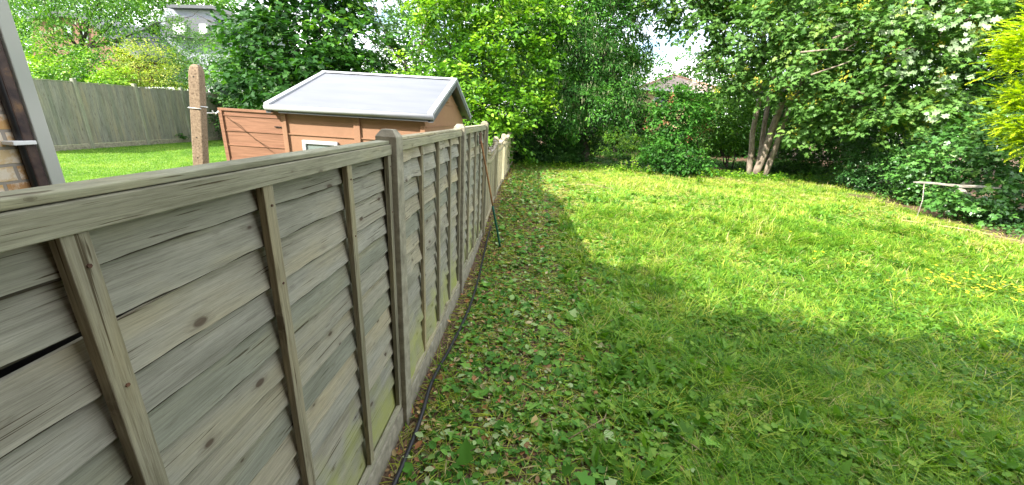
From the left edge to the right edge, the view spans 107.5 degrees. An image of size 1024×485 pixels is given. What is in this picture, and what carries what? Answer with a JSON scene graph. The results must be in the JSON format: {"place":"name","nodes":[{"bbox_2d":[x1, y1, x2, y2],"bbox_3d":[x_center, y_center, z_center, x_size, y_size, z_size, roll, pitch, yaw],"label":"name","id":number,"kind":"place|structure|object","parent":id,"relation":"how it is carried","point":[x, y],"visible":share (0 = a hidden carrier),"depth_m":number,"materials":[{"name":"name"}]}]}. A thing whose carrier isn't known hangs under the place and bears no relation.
{"place":"outdoors","nodes":[
{"label":"outdoors","id":0,"kind":"place"},
{"bbox_2d":[56,140,225,182],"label":"lawn grass","id":1,"kind":"structure","parent":0,"point":[154,156],"depth_m":10.29,"materials":[{"name":"green plant"}]},
{"bbox_2d":[12,0,1007,133],"label":"sky","id":2,"kind":"structure","parent":0,"point":[671,52],"materials":[{"name":"white"}]},
{"bbox_2d":[57,122,1023,484],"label":"ground","id":3,"kind":"structure","parent":0,"point":[515,478],"depth_m":4.58,"materials":[{"name":"green plant"}]},
{"bbox_2d":[0,0,65,191],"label":"brick house","id":4,"kind":"structure","parent":3,"relation":"on","point":[28,157],"depth_m":1.70,"materials":[{"name":"paint"}]},
{"bbox_2d":[22,39,138,86],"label":"laurel bush","id":5,"kind":"object","parent":3,"relation":"on","point":[44,72],"visible":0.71,"depth_m":15.52,"materials":[{"name":"green plant"}]},
{"bbox_2d":[8,0,198,86],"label":"ash tree","id":6,"kind":"object","parent":3,"relation":"on","point":[90,16],"visible":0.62,"depth_m":17.36,"materials":[{"name":"green plant"}]},
{"bbox_2d":[27,11,187,86],"bbox_3d":[-32.738,-15.991,32.225,9.959,4.947,8.000,4,18,2],"label":"tree","id":7,"kind":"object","parent":3,"relation":"on","point":[91,35],"depth_m":28.98,"materials":[{"name":"plant"}]},
{"bbox_2d":[7,0,243,63],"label":"distant trees","id":8,"kind":"object","parent":3,"relation":"on","point":[221,4],"visible":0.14,"depth_m":39.58,"materials":[{"name":"green plant"}]},
{"bbox_2d":[32,78,228,150],"bbox_3d":[-13.041,-4.697,14.154,0.110,2.230,9.080,4,18,2],"label":"board fence","id":9,"kind":"object","parent":3,"relation":"on","point":[83,115],"visible":0.51,"depth_m":12.41,"materials":[{"name":"grey wood"}]},
{"bbox_2d":[102,33,188,90],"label":"yellow shrub","id":10,"kind":"object","parent":3,"relation":"on","point":[144,72],"visible":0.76,"depth_m":16.30,"materials":[{"name":"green plant"}]},
{"bbox_2d":[175,133,187,138],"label":"herb clump","id":11,"kind":"object","parent":3,"relation":"on","point":[182,136],"visible":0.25,"depth_m":14.78,"materials":[{"name":"green plant"}]},
{"bbox_2d":[188,64,208,164],"bbox_3d":[-3.241,-0.730,3.916,0.116,2.100,0.489,4,18,1],"label":"concrete post","id":12,"kind":"object","parent":3,"relation":"on","point":[198,117],"visible":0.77,"depth_m":3.81,"materials":[{"name":"beige concrete"}]},
{"bbox_2d":[188,106,219,114],"bbox_3d":[-3.380,-1.490,4.244,0.146,0.102,1.073,-4,20,-22],"label":"wire tie","id":13,"kind":"object","parent":12,"relation":"attached to","point":[215,113],"visible":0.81,"depth_m":4.25,"materials":[{"name":"white plastic"}]},
{"bbox_2d":[145,10,258,99],"bbox_3d":[-14.831,-8.037,17.935,7.025,5.716,4.208,13,21,26],"label":"rowan bush","id":14,"kind":"object","parent":3,"relation":"on","point":[196,35],"visible":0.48,"depth_m":17.32,"materials":[{"name":"green plant"}]},
{"bbox_2d":[142,4,300,90],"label":"modern house","id":15,"kind":"structure","parent":3,"relation":"on","point":[184,11],"depth_m":31.19,"materials":[{"name":"stone"}]},
{"bbox_2d":[0,121,488,484],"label":"garden fence","id":16,"kind":"object","parent":3,"relation":"on","point":[286,321],"visible":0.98,"depth_m":1.00,"materials":[{"name":"wood"}]},
{"bbox_2d":[205,66,299,139],"bbox_3d":[-11.972,-6.371,17.024,9.020,4.243,3.688,10,20,20],"label":"laurel hedge","id":17,"kind":"object","parent":3,"relation":"on","point":[231,103],"visible":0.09,"depth_m":16.01,"materials":[{"name":"green plant"}]},
{"bbox_2d":[186,0,409,109],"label":"fig tree","id":18,"kind":"object","parent":3,"relation":"on","point":[279,21],"visible":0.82,"depth_m":12.82,"materials":[{"name":"green plant"}]},
{"bbox_2d":[331,11,377,46],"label":"dead branch","id":19,"kind":"object","parent":18,"relation":"attached to","point":[361,30],"visible":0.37,"depth_m":14.03,"materials":[{"name":"wood"}]},
{"bbox_2d":[217,70,470,160],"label":"garden shed","id":20,"kind":"structure","parent":3,"relation":"on","point":[322,109],"depth_m":4.78,"materials":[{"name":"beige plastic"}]},
{"bbox_2d":[217,107,284,160],"bbox_3d":[-3.329,-0.937,4.955,0.805,1.545,0.056,4,18,2],"label":"door","id":21,"kind":"structure","parent":20,"relation":"in","point":[246,133],"depth_m":4.79,"materials":[{"name":"wood"}]},
{"bbox_2d":[302,140,337,149],"bbox_3d":[-2.441,-1.116,4.811,0.460,0.355,0.029,4,18,2],"label":"window","id":22,"kind":"structure","parent":20,"relation":"in","point":[306,144],"depth_m":4.76,"materials":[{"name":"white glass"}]},
{"bbox_2d":[355,0,476,74],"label":"ash tree","id":23,"kind":"object","parent":3,"relation":"on","point":[392,32],"visible":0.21,"depth_m":14.22,"materials":[{"name":"green plant"}]},
{"bbox_2d":[223,0,641,123],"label":"distant wood","id":24,"kind":"object","parent":3,"relation":"on","point":[419,25],"visible":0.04,"depth_m":24.92,"materials":[{"name":"green plant"}]},
{"bbox_2d":[391,226,490,484],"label":"hose","id":25,"kind":"object","parent":3,"relation":"on","point":[405,458],"visible":0.99,"depth_m":2.75,"materials":[{"name":"black plastic"}]},
{"bbox_2d":[384,0,591,167],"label":"hazel tree","id":26,"kind":"object","parent":3,"relation":"on","point":[478,85],"visible":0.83,"depth_m":10.95,"materials":[{"name":"green plant"}]},
{"bbox_2d":[479,133,500,246],"bbox_3d":[-0.331,-0.688,5.329,0.118,1.664,0.507,20,24,40],"label":"garden hoe","id":27,"kind":"object","parent":3,"relation":"on","point":[492,206],"visible":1,"depth_m":5.29,"materials":[{"name":"brown wood"}]},
{"bbox_2d":[485,132,513,226],"bbox_3d":[-0.237,-1.811,9.587,0.133,1.900,7.500,4,18,2],"label":"paling fence","id":28,"kind":"object","parent":3,"relation":"on","point":[498,166],"visible":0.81,"depth_m":7.64,"materials":[{"name":"brown wood"}]},
{"bbox_2d":[382,163,714,484],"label":"brown leaves","id":29,"kind":"object","parent":3,"relation":"on","point":[492,469],"visible":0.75,"depth_m":2.87,"materials":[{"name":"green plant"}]},
{"bbox_2d":[501,113,608,166],"bbox_3d":[1.372,-3.694,13.863,4.692,2.374,2.827,0,19,-10],"label":"holly bush","id":30,"kind":"object","parent":3,"relation":"on","point":[547,155],"visible":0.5,"depth_m":13.24,"materials":[{"name":"green plant"}]},
{"bbox_2d":[500,0,663,163],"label":"laburnum tree","id":31,"kind":"object","parent":3,"relation":"on","point":[591,93],"visible":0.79,"depth_m":12.19,"materials":[{"name":"green plant"}]},
{"bbox_2d":[429,14,775,157],"bbox_3d":[5.539,-8.229,20.946,21.067,7.703,6.848,-1,19,-14],"label":"boundary hedge","id":32,"kind":"object","parent":3,"relation":"on","point":[638,131],"visible":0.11,"depth_m":19.84,"materials":[{"name":"green plant"}]},
{"bbox_2d":[576,126,669,159],"bbox_3d":[5.316,-4.706,18.519,5.315,1.985,4.108,-4,20,-21],"label":"bramble mound","id":33,"kind":"object","parent":3,"relation":"on","point":[626,141],"visible":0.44,"depth_m":17.32,"materials":[{"name":"green plant"}]},
{"bbox_2d":[619,161,626,172],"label":"weed plant","id":34,"kind":"object","parent":3,"relation":"on","point":[622,167],"visible":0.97,"depth_m":12.41,"materials":[{"name":"green plant"}]},
{"bbox_2d":[629,155,639,172],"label":"weed plant","id":35,"kind":"object","parent":3,"relation":"on","point":[634,165],"visible":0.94,"depth_m":12.48,"materials":[{"name":"green plant"}]},
{"bbox_2d":[646,165,651,175],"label":"weed plant","id":36,"kind":"object","parent":3,"relation":"on","point":[647,171],"visible":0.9,"depth_m":12.41,"materials":[{"name":"green plant"}]},
{"bbox_2d":[630,74,716,141],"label":"hipped house","id":37,"kind":"structure","parent":3,"relation":"on","point":[678,78],"depth_m":28.03,"materials":[{"name":"brown brick"}]},
{"bbox_2d":[517,158,839,183],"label":"border weeds","id":38,"kind":"object","parent":3,"relation":"on","point":[795,177],"visible":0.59,"depth_m":13.18,"materials":[{"name":"green plant"}]},
{"bbox_2d":[635,69,724,177],"bbox_3d":[5.665,-3.871,12.784,3.234,3.669,3.196,4,18,2],"label":"photinia shrub","id":39,"kind":"object","parent":3,"relation":"on","point":[693,110],"visible":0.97,"depth_m":12.26,"materials":[{"name":"green plant"}]},
{"bbox_2d":[643,38,737,83],"bbox_3d":[17.377,-15.572,37.893,11.740,10.563,5.085,4,18,2],"label":"cypress tree","id":40,"kind":"object","parent":3,"relation":"on","point":[676,60],"visible":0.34,"depth_m":36.49,"materials":[{"name":"green plant"}]},
{"bbox_2d":[406,165,981,484],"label":"ivy clippings","id":41,"kind":"object","parent":3,"relation":"on","point":[464,452],"visible":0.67,"depth_m":2.92,"materials":[{"name":"green plant"}]},
{"bbox_2d":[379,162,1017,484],"bbox_3d":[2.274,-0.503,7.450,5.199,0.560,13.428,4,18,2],"label":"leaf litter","id":42,"kind":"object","parent":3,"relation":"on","point":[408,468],"visible":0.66,"depth_m":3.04,"materials":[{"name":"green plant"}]},
{"bbox_2d":[568,395,612,438],"bbox_3d":[0.581,1.207,2.576,0.089,0.018,0.585,19,24,39],"label":"dry stick","id":43,"kind":"object","parent":42,"relation":"on","point":[591,425],"visible":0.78,"depth_m":2.50,"materials":[{"name":"brown wood"}]},
{"bbox_2d":[696,172,703,183],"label":"weed plant","id":44,"kind":"object","parent":3,"relation":"on","point":[698,178],"visible":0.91,"depth_m":11.27,"materials":[{"name":"green plant"}]},
{"bbox_2d":[690,114,712,167],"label":"dead shrub","id":45,"kind":"object","parent":3,"relation":"on","point":[701,137],"visible":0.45,"depth_m":12.98,"materials":[{"name":"brown plant"}]},
{"bbox_2d":[389,163,1023,484],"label":"grass","id":46,"kind":"structure","parent":3,"relation":"on","point":[738,187],"depth_m":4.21,"materials":[{"name":"green plant"}]},
{"bbox_2d":[520,146,896,181],"bbox_3d":[7.683,-3.611,16.790,15.112,0.461,7.607,4,18,2],"label":"shade cover","id":47,"kind":"object","parent":3,"relation":"on","point":[741,165],"visible":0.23,"depth_m":16.14,"materials":[{"name":"green plant"}]},
{"bbox_2d":[680,436,752,482],"bbox_3d":[1.251,1.340,2.329,0.028,0.026,0.440,-14,25,-42],"label":"dry stick","id":48,"kind":"object","parent":3,"relation":"on","point":[704,452],"visible":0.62,"depth_m":2.38,"materials":[{"name":"brown wood"}]},
{"bbox_2d":[412,166,1023,484],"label":"weeds","id":49,"kind":"object","parent":3,"relation":"on","point":[505,463],"visible":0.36,"depth_m":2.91,"materials":[{"name":"green plant"}]},
{"bbox_2d":[693,71,781,168],"bbox_3d":[9.409,-5.220,15.844,4.469,4.199,3.371,-7,21,-27],"label":"privet bush","id":50,"kind":"object","parent":3,"relation":"on","point":[722,144],"visible":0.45,"depth_m":15.29,"materials":[{"name":"green plant"}]},
{"bbox_2d":[521,387,1023,484],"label":"ground ivy","id":51,"kind":"object","parent":3,"relation":"on","point":[636,444],"visible":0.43,"depth_m":2.49,"materials":[{"name":"green plant"}]},
{"bbox_2d":[754,127,803,161],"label":"shrub","id":52,"kind":"object","parent":3,"relation":"on","point":[774,141],"visible":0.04,"depth_m":15.37,"materials":[{"name":"green plant"}]},
{"bbox_2d":[542,167,1023,288],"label":"mown straw","id":53,"kind":"object","parent":3,"relation":"on","point":[764,184],"visible":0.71,"depth_m":7.75,"materials":[{"name":"yellow plant"}]},
{"bbox_2d":[549,198,1023,484],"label":"long grass","id":54,"kind":"structure","parent":3,"relation":"on","point":[928,246],"depth_m":4.30,"materials":[{"name":"green plant"}]},
{"bbox_2d":[551,184,1023,484],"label":"dandelion rosettes","id":55,"kind":"object","parent":3,"relation":"on","point":[687,429],"visible":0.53,"depth_m":3.24,"materials":[{"name":"green plant"}]},
{"bbox_2d":[742,68,902,181],"bbox_3d":[11.901,-4.467,14.397,4.013,4.632,5.775,-11,23,-37],"label":"hawthorn bush","id":56,"kind":"object","parent":3,"relation":"on","point":[796,166],"visible":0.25,"depth_m":14.08,"materials":[{"name":"green plant"}]},
{"bbox_2d":[623,0,1023,175],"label":"maple tree","id":57,"kind":"object","parent":3,"relation":"on","point":[786,47],"visible":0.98,"depth_m":10.16,"materials":[{"name":"green plant"}]},
{"bbox_2d":[685,0,1023,165],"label":"distant wood","id":58,"kind":"object","parent":3,"relation":"on","point":[744,152],"visible":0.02,"depth_m":20.92,"materials":[{"name":"green plant"}]},
{"bbox_2d":[696,256,1023,449],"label":"nettle patch","id":59,"kind":"object","parent":3,"relation":"on","point":[965,368],"visible":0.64,"depth_m":3.94,"materials":[{"name":"green plant"}]},
{"bbox_2d":[825,109,954,194],"bbox_3d":[11.220,-2.656,11.246,2.691,3.022,3.262,11,20,22],"label":"privet bush","id":60,"kind":"object","parent":3,"relation":"on","point":[881,163],"visible":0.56,"depth_m":11.06,"materials":[{"name":"green plant"}]},
{"bbox_2d":[767,0,1023,175],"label":"hawthorn hedge","id":61,"kind":"object","parent":3,"relation":"on","point":[967,71],"visible":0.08,"depth_m":10.38,"materials":[{"name":"green plant"}]},
{"bbox_2d":[789,214,1023,331],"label":"yellow flowers","id":62,"kind":"object","parent":3,"relation":"on","point":[958,282],"visible":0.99,"depth_m":5.10,"materials":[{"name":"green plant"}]},
{"bbox_2d":[801,174,1023,239],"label":"hedge foot weeds","id":63,"kind":"object","parent":3,"relation":"on","point":[1018,226],"visible":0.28,"depth_m":8.19,"materials":[{"name":"green plant"}]},
{"bbox_2d":[884,106,1023,228],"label":"ivy bank","id":64,"kind":"structure","parent":3,"relation":"on","point":[1010,179],"depth_m":8.55,"materials":[{"name":"green plant"}]},
{"bbox_2d":[953,188,967,194],"bbox_3d":[9.893,-1.115,8.280,0.215,0.143,0.216,-12,24,-38],"label":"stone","id":65,"kind":"object","parent":64,"relation":"on","point":[964,191],"visible":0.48,"depth_m":8.23,"materials":[{"name":"white stone"}]},
{"bbox_2d":[961,181,972,184],"bbox_3d":[10.533,-1.365,8.697,0.196,0.140,0.161,4,18,2],"label":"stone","id":66,"kind":"object","parent":64,"relation":"on","point":[968,183],"visible":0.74,"depth_m":8.64,"materials":[{"name":"grey stone"}]},
{"bbox_2d":[914,181,1000,215],"bbox_3d":[9.472,-0.866,8.077,1.570,0.768,0.358,4,18,2],"label":"weathered plank","id":67,"kind":"object","parent":3,"relation":"on","point":[964,186],"visible":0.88,"depth_m":8.01,"materials":[{"name":"grey wood"}]},
{"bbox_2d":[903,220,1023,242],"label":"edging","id":68,"kind":"object","parent":3,"relation":"on","point":[969,230],"visible":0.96,"depth_m":7.27,"materials":[{"name":"brown wood"}]},
{"bbox_2d":[965,3,1023,171],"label":"golden conifer","id":69,"kind":"object","parent":3,"relation":"on","point":[1015,103],"visible":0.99,"depth_m":6.53,"materials":[{"name":"yellow plant"}]},
{"bbox_3d":[4.788,0.360,-4.586,14.650,7.320,7.650,4,18,2],"label":"rear house","id":70,"kind":"object","parent":3,"relation":"on","visible":0},
{"bbox_2d":[0,306,138,377],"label":"black board","id":71,"kind":"object","parent":70,"relation":"attached to","point":[5,371],"depth_m":0.70,"materials":[{"name":"plastic"}]}
]}

